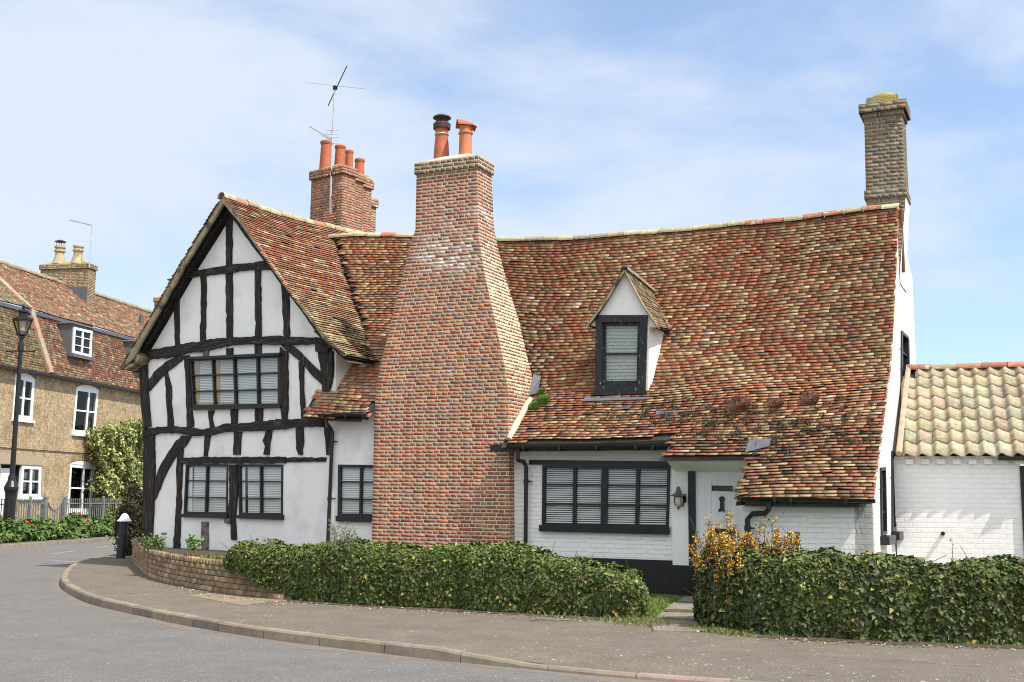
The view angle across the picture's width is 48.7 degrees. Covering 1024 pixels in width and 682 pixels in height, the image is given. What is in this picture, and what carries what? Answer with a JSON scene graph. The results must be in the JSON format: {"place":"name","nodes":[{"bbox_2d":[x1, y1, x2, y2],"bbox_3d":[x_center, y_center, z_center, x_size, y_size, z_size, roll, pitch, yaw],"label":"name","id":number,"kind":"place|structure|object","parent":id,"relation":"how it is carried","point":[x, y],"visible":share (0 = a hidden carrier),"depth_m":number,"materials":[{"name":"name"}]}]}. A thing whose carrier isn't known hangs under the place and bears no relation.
{"place":"outdoors","nodes":[
{"label":"outdoors","id":0,"kind":"place"},
{"bbox_2d":[0,535,113,544],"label":"pavement","id":1,"kind":"structure","parent":0,"point":[49,540],"depth_m":37.75,"materials":[{"name":"grey asphalt"}]},
{"bbox_2d":[3,304,34,541],"bbox_3d":[-16.208,2.606,36.983,0.832,7.774,0.583,6,-9,-33],"label":"street lamp","id":2,"kind":"object","parent":1,"relation":"on","point":[11,487],"visible":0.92,"depth_m":36.92,"materials":[{"name":"black metal"}]},
{"bbox_2d":[0,282,51,521],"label":"brick house","id":3,"kind":"structure","parent":1,"relation":"on","point":[32,447],"depth_m":41.33,"materials":[{"name":"brown brick"}]},
{"bbox_2d":[0,468,9,514],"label":"front door","id":4,"kind":"structure","parent":3,"relation":"in","point":[5,472],"depth_m":40.18,"materials":[{"name":"white paint"}]},
{"bbox_2d":[11,375,34,422],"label":"sash window","id":5,"kind":"structure","parent":3,"relation":"in","point":[27,384],"depth_m":41.34,"materials":[{"name":"white paint"}]},
{"bbox_2d":[15,465,42,499],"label":"sash window","id":6,"kind":"structure","parent":3,"relation":"in","point":[34,491],"depth_m":41.45,"materials":[{"name":"white paint"}]},
{"bbox_2d":[0,509,118,542],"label":"verge plants","id":7,"kind":"object","parent":1,"relation":"on","point":[18,530],"visible":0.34,"depth_m":38.05,"materials":[{"name":"green plant"}]},
{"bbox_2d":[58,511,90,532],"bbox_3d":[-15.517,6.418,40.135,1.059,0.770,0.990,6,-9,-33],"label":"hollyhock plant","id":8,"kind":"object","parent":7,"relation":"on","point":[70,521],"visible":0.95,"depth_m":39.85,"materials":[{"name":"green plant"}]},
{"bbox_2d":[0,496,122,534],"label":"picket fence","id":9,"kind":"object","parent":1,"relation":"on","point":[102,508],"visible":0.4,"depth_m":41.13,"materials":[{"name":"grey wood"}]},
{"bbox_2d":[40,495,66,537],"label":"garden gate","id":10,"kind":"structure","parent":9,"relation":"attached to","point":[62,505],"depth_m":39.97,"materials":[{"name":"grey wood"}]},
{"bbox_2d":[0,240,170,524],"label":"brick house","id":11,"kind":"structure","parent":1,"relation":"on","point":[92,384],"depth_m":45.63,"materials":[{"name":"brown brick"}]},
{"bbox_2d":[67,464,92,514],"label":"sash window","id":12,"kind":"structure","parent":11,"relation":"in","point":[79,474],"depth_m":44.80,"materials":[{"name":"white paint"}]},
{"bbox_2d":[71,220,92,266],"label":"television aerial","id":13,"kind":"object","parent":11,"relation":"attached to","point":[91,236],"visible":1,"depth_m":50.04,"materials":[{"name":"metal"}]},
{"bbox_2d":[72,327,92,356],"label":"dormer window","id":14,"kind":"structure","parent":11,"relation":"in","point":[82,338],"depth_m":45.04,"materials":[{"name":"white paint"}]},
{"bbox_2d":[71,387,98,436],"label":"sash window","id":15,"kind":"structure","parent":11,"relation":"in","point":[86,400],"depth_m":45.22,"materials":[{"name":"white paint"}]},
{"bbox_2d":[85,418,143,518],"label":"variegated shrub","id":16,"kind":"object","parent":1,"relation":"on","point":[118,445],"visible":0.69,"depth_m":45.83,"materials":[{"name":"green plant"}]},
{"bbox_2d":[0,541,732,681],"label":"road","id":17,"kind":"structure","parent":0,"point":[48,635],"depth_m":12.26,"materials":[{"name":"grey asphalt"}]},
{"bbox_2d":[0,537,115,548],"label":"kerb","id":18,"kind":"structure","parent":17,"relation":"on","point":[8,546],"depth_m":36.82,"materials":[{"name":"concrete"}]},
{"bbox_2d":[52,546,106,561],"bbox_3d":[-12.388,6.006,32.052,1.206,0.001,8.940,3,-8,-15],"label":"road marking","id":19,"kind":"object","parent":17,"relation":"on","point":[71,551],"visible":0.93,"depth_m":31.77,"materials":[{"name":"paint"}]},
{"bbox_2d":[46,566,663,681],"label":"gutter grit","id":20,"kind":"object","parent":17,"relation":"on","point":[55,587],"visible":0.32,"depth_m":12.79,"materials":[{"name":"grey gravel"}]},
{"bbox_2d":[60,554,771,681],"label":"kerb","id":21,"kind":"structure","parent":17,"relation":"on","point":[380,646],"depth_m":12.72,"materials":[{"name":"concrete"}]},
{"bbox_2d":[0,0,1023,465],"label":"sky","id":22,"kind":"structure","parent":0,"point":[131,119],"materials":[{"name":"blue"}]},
{"bbox_2d":[68,554,1023,681],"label":"pavement","id":23,"kind":"structure","parent":0,"point":[600,644],"depth_m":12.52,"materials":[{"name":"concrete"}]},
{"bbox_2d":[116,513,131,557],"bbox_3d":[-9.552,4.816,27.832,0.350,1.142,0.350,1,-8,0],"label":"bollard","id":24,"kind":"object","parent":23,"relation":"on","point":[124,519],"visible":0.96,"depth_m":27.75,"materials":[{"name":"black metal"}]},
{"bbox_2d":[108,477,142,555],"bbox_3d":[-9.775,4.551,29.243,1.148,2.196,1.302,1,-8,0],"label":"dark bush","id":25,"kind":"object","parent":23,"relation":"on","point":[132,503],"visible":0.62,"depth_m":28.91,"materials":[{"name":"green plant"}]},
{"bbox_2d":[132,537,300,599],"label":"planter wall","id":26,"kind":"structure","parent":23,"relation":"on","point":[209,574],"depth_m":19.21,"materials":[{"name":"brown brick"}]},
{"bbox_2d":[160,547,226,555],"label":"planter soil","id":27,"kind":"structure","parent":26,"relation":"in","point":[181,551],"depth_m":22.64,"materials":[{"name":"brown soil"}]},
{"bbox_2d":[138,532,167,553],"bbox_3d":[-6.957,3.925,21.952,0.558,0.453,0.473,-6,-10,38],"label":"leafy plant","id":28,"kind":"object","parent":27,"relation":"on","point":[154,543],"visible":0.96,"depth_m":21.87,"materials":[{"name":"green plant"}]},
{"bbox_2d":[183,534,203,551],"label":"leafy plant","id":29,"kind":"object","parent":27,"relation":"on","point":[192,544],"visible":1,"depth_m":20.52,"materials":[{"name":"green plant"}]},
{"bbox_2d":[182,553,224,559],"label":"mossy ground cover","id":30,"kind":"object","parent":27,"relation":"on","point":[212,556],"visible":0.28,"depth_m":19.85,"materials":[{"name":"green plant"}]},
{"bbox_2d":[189,592,281,604],"bbox_3d":[-4.252,3.955,17.413,0.813,0.001,2.248,7,-10,-39],"label":"pavement patch","id":31,"kind":"object","parent":23,"relation":"on","point":[237,600],"visible":1,"depth_m":17.31,"materials":[{"name":"concrete"}]},
{"bbox_2d":[287,599,635,621],"bbox_3d":[-0.922,3.857,16.480,6.433,0.001,1.355,-3,-9,25],"label":"soil strip","id":32,"kind":"object","parent":23,"relation":"on","point":[440,609],"visible":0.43,"depth_m":15.96,"materials":[{"name":"brown soil"}]},
{"bbox_2d":[222,535,650,618],"bbox_3d":[-1.363,3.418,16.835,7.282,1.036,1.363,-3,-9,27],"label":"ivy hedge","id":33,"kind":"object","parent":32,"relation":"on","point":[506,576],"visible":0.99,"depth_m":16.19,"materials":[{"name":"green plant"}]},
{"bbox_2d":[327,519,358,550],"bbox_3d":[-2.510,2.926,16.968,0.539,0.521,0.384,-3,-8,22],"label":"grey shrub","id":34,"kind":"object","parent":33,"relation":"on","point":[336,546],"visible":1,"depth_m":16.93,"materials":[{"name":"green plant"}]},
{"bbox_2d":[119,92,915,596],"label":"timber framed cottage","id":35,"kind":"structure","parent":23,"relation":"on","point":[305,380],"depth_m":20.86,"materials":[{"name":"white paint"}]},
{"bbox_2d":[181,464,228,517],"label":"window","id":36,"kind":"structure","parent":35,"relation":"in","point":[210,481],"depth_m":23.72,"materials":[{"name":"black paint"}]},
{"bbox_2d":[196,361,233,404],"bbox_3d":[-6.307,0.890,24.005,1.307,0.969,0.007,-5,-10,36],"label":"secondary window frame","id":37,"kind":"structure","parent":35,"relation":"in","point":[217,362],"depth_m":24.01,"materials":[{"name":"brown wood"}]},
{"bbox_2d":[189,356,281,409],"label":"window","id":38,"kind":"structure","parent":35,"relation":"in","point":[247,382],"depth_m":23.59,"materials":[{"name":"black paint"}]},
{"bbox_2d":[235,464,283,519],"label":"window","id":39,"kind":"structure","parent":35,"relation":"in","point":[263,497],"depth_m":22.77,"materials":[{"name":"black paint"}]},
{"bbox_2d":[306,66,363,213],"bbox_3d":[-4.451,-5.006,28.183,1.870,3.688,0.721,-1,-8,12],"label":"television aerial","id":40,"kind":"object","parent":35,"relation":"attached to","point":[327,137],"visible":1,"depth_m":28.29,"materials":[{"name":"metal"}]},
{"bbox_2d":[335,465,372,521],"bbox_3d":[-2.725,2.876,21.399,1.079,1.066,0.590,-3,-9,25],"label":"window","id":41,"kind":"structure","parent":35,"relation":"in","point":[355,482],"depth_m":21.32,"materials":[{"name":"black paint"}]},
{"bbox_2d":[528,400,538,410],"bbox_3d":[0.394,1.162,20.460,0.240,0.210,0.235,-7,-11,43],"label":"moss cushion","id":42,"kind":"object","parent":35,"relation":"on","point":[532,406],"visible":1,"depth_m":20.40,"materials":[{"name":"green plant"}]},
{"bbox_2d":[537,388,544,394],"bbox_3d":[0.544,0.923,20.803,0.189,0.166,0.186,1,-8,0],"label":"moss cushion","id":43,"kind":"object","parent":35,"relation":"on","point":[540,391],"visible":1,"depth_m":20.76,"materials":[{"name":"green plant"}]},
{"bbox_2d":[533,394,549,406],"bbox_3d":[0.551,1.073,20.539,0.348,0.266,0.324,1,-8,0],"label":"moss cushion","id":44,"kind":"object","parent":35,"relation":"on","point":[543,399],"visible":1,"depth_m":20.49,"materials":[{"name":"green plant"}]},
{"bbox_2d":[539,465,670,534],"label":"window","id":45,"kind":"structure","parent":35,"relation":"in","point":[587,499],"depth_m":19.37,"materials":[{"name":"black paint"}]},
{"bbox_2d":[595,315,647,392],"bbox_3d":[1.964,0.227,20.200,0.989,1.431,0.150,-3,-9,25],"label":"dormer window","id":46,"kind":"structure","parent":35,"relation":"in","point":[600,319],"depth_m":20.14,"materials":[{"name":"black paint"}]},
{"bbox_2d":[670,486,685,509],"bbox_3d":[2.718,2.566,18.482,0.280,0.385,0.280,1,-8,0],"label":"wall lantern","id":47,"kind":"object","parent":35,"relation":"attached to","point":[679,499],"depth_m":18.44,"materials":[{"name":"black metal"}]},
{"bbox_2d":[543,377,874,478],"bbox_3d":[2.897,1.384,18.252,5.677,1.734,2.151,-3,-8,22],"label":"roof moss","id":48,"kind":"object","parent":35,"relation":"on","point":[808,429],"visible":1,"depth_m":18.08,"materials":[{"name":"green plant"}]},
{"bbox_2d":[696,472,744,554],"bbox_3d":[3.559,3.100,18.184,1.229,1.990,0.090,-3,-9,25],"label":"door","id":49,"kind":"structure","parent":35,"relation":"in","point":[715,495],"depth_m":18.36,"materials":[{"name":"white paint"}]},
{"bbox_2d":[724,395,751,413],"bbox_3d":[3.714,1.035,18.599,0.503,0.369,0.476,1,-8,0],"label":"sedum clump","id":50,"kind":"object","parent":35,"relation":"on","point":[740,406],"visible":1,"depth_m":18.58,"materials":[{"name":"brown plant"}]},
{"bbox_2d":[765,397,785,408],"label":"sedum clump","id":51,"kind":"object","parent":35,"relation":"on","point":[772,405],"visible":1,"depth_m":18.28,"materials":[{"name":"brown plant"}]},
{"bbox_2d":[798,391,820,405],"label":"sedum clump","id":52,"kind":"object","parent":35,"relation":"on","point":[813,396],"visible":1,"depth_m":18.15,"materials":[{"name":"brown plant"}]},
{"bbox_2d":[879,467,895,544],"bbox_3d":[5.531,2.443,16.857,0.230,1.144,0.791,-3,-9,25],"label":"window","id":53,"kind":"structure","parent":35,"relation":"in","point":[885,539],"depth_m":16.79,"materials":[{"name":"black paint"}]},
{"bbox_2d":[891,451,903,539],"bbox_3d":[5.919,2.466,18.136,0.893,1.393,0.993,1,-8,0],"label":"drainpipe","id":54,"kind":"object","parent":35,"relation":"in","point":[899,534],"depth_m":17.92,"materials":[{"name":"black paint"}]},
{"bbox_2d":[899,330,909,388],"bbox_3d":[7.119,0.396,20.657,0.130,1.147,1.638,-3,-9,25],"label":"window","id":55,"kind":"structure","parent":35,"relation":"in","point":[904,347],"depth_m":21.02,"materials":[{"name":"black paint"}]},
{"bbox_2d":[530,609,552,620],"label":"twig","id":56,"kind":"object","parent":23,"relation":"on","point":[539,619],"visible":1,"depth_m":14.62,"materials":[{"name":"brown wood"}]},
{"bbox_2d":[553,619,578,621],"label":"twig","id":57,"kind":"object","parent":23,"relation":"on","point":[565,620],"visible":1,"depth_m":14.53,"materials":[{"name":"brown wood"}]},
{"bbox_2d":[149,580,1020,654],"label":"leaf litter","id":58,"kind":"object","parent":23,"relation":"on","point":[803,640],"visible":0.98,"depth_m":13.62,"materials":[{"name":"brown plant"}]},
{"bbox_2d":[652,619,699,632],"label":"path slab","id":59,"kind":"structure","parent":23,"relation":"on","point":[674,625],"depth_m":13.97,"materials":[{"name":"stone"}]},
{"bbox_2d":[697,622,1023,648],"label":"soil strip","id":60,"kind":"object","parent":23,"relation":"on","point":[932,643],"visible":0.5,"depth_m":12.76,"materials":[{"name":"brown soil"}]},
{"bbox_2d":[688,509,802,592],"bbox_3d":[2.888,2.590,13.969,1.475,1.022,0.803,1,-8,0],"label":"berberis shrub","id":61,"kind":"object","parent":60,"relation":"on","point":[713,544],"visible":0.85,"depth_m":14.07,"materials":[{"name":"orange plant"}]},
{"bbox_2d":[684,518,1023,644],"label":"ivy hedge","id":62,"kind":"object","parent":60,"relation":"on","point":[831,592],"visible":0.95,"depth_m":13.06,"materials":[{"name":"green plant"}]},
{"bbox_2d":[893,361,1023,563],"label":"outhouse","id":63,"kind":"structure","parent":23,"relation":"on","point":[959,476],"depth_m":18.02,"materials":[{"name":"brick"}]},
{"label":"lawn","id":64,"kind":"structure","parent":0,"visible":0},
{"bbox_2d":[648,593,694,620],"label":"grass","id":65,"kind":"structure","parent":64,"relation":"on","point":[660,604],"depth_m":16.93,"materials":[{"name":"green plant"}]},
{"bbox_2d":[656,612,693,619],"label":"path slab","id":66,"kind":"structure","parent":64,"relation":"on","point":[675,615],"depth_m":15.28,"materials":[{"name":"stone"}]},
{"bbox_2d":[665,602,693,612],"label":"path slab","id":67,"kind":"structure","parent":64,"relation":"on","point":[682,606],"depth_m":16.10,"materials":[{"name":"stone"}]},
{"bbox_2d":[677,596,693,602],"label":"path slab","id":68,"kind":"structure","parent":64,"relation":"on","point":[688,599],"depth_m":17.35,"materials":[{"name":"stone"}]},
{"bbox_2d":[544,614,1023,645],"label":"grass","id":69,"kind":"structure","parent":64,"relation":"on","point":[641,620],"depth_m":13.92,"materials":[{"name":"green plant"}]}
]}

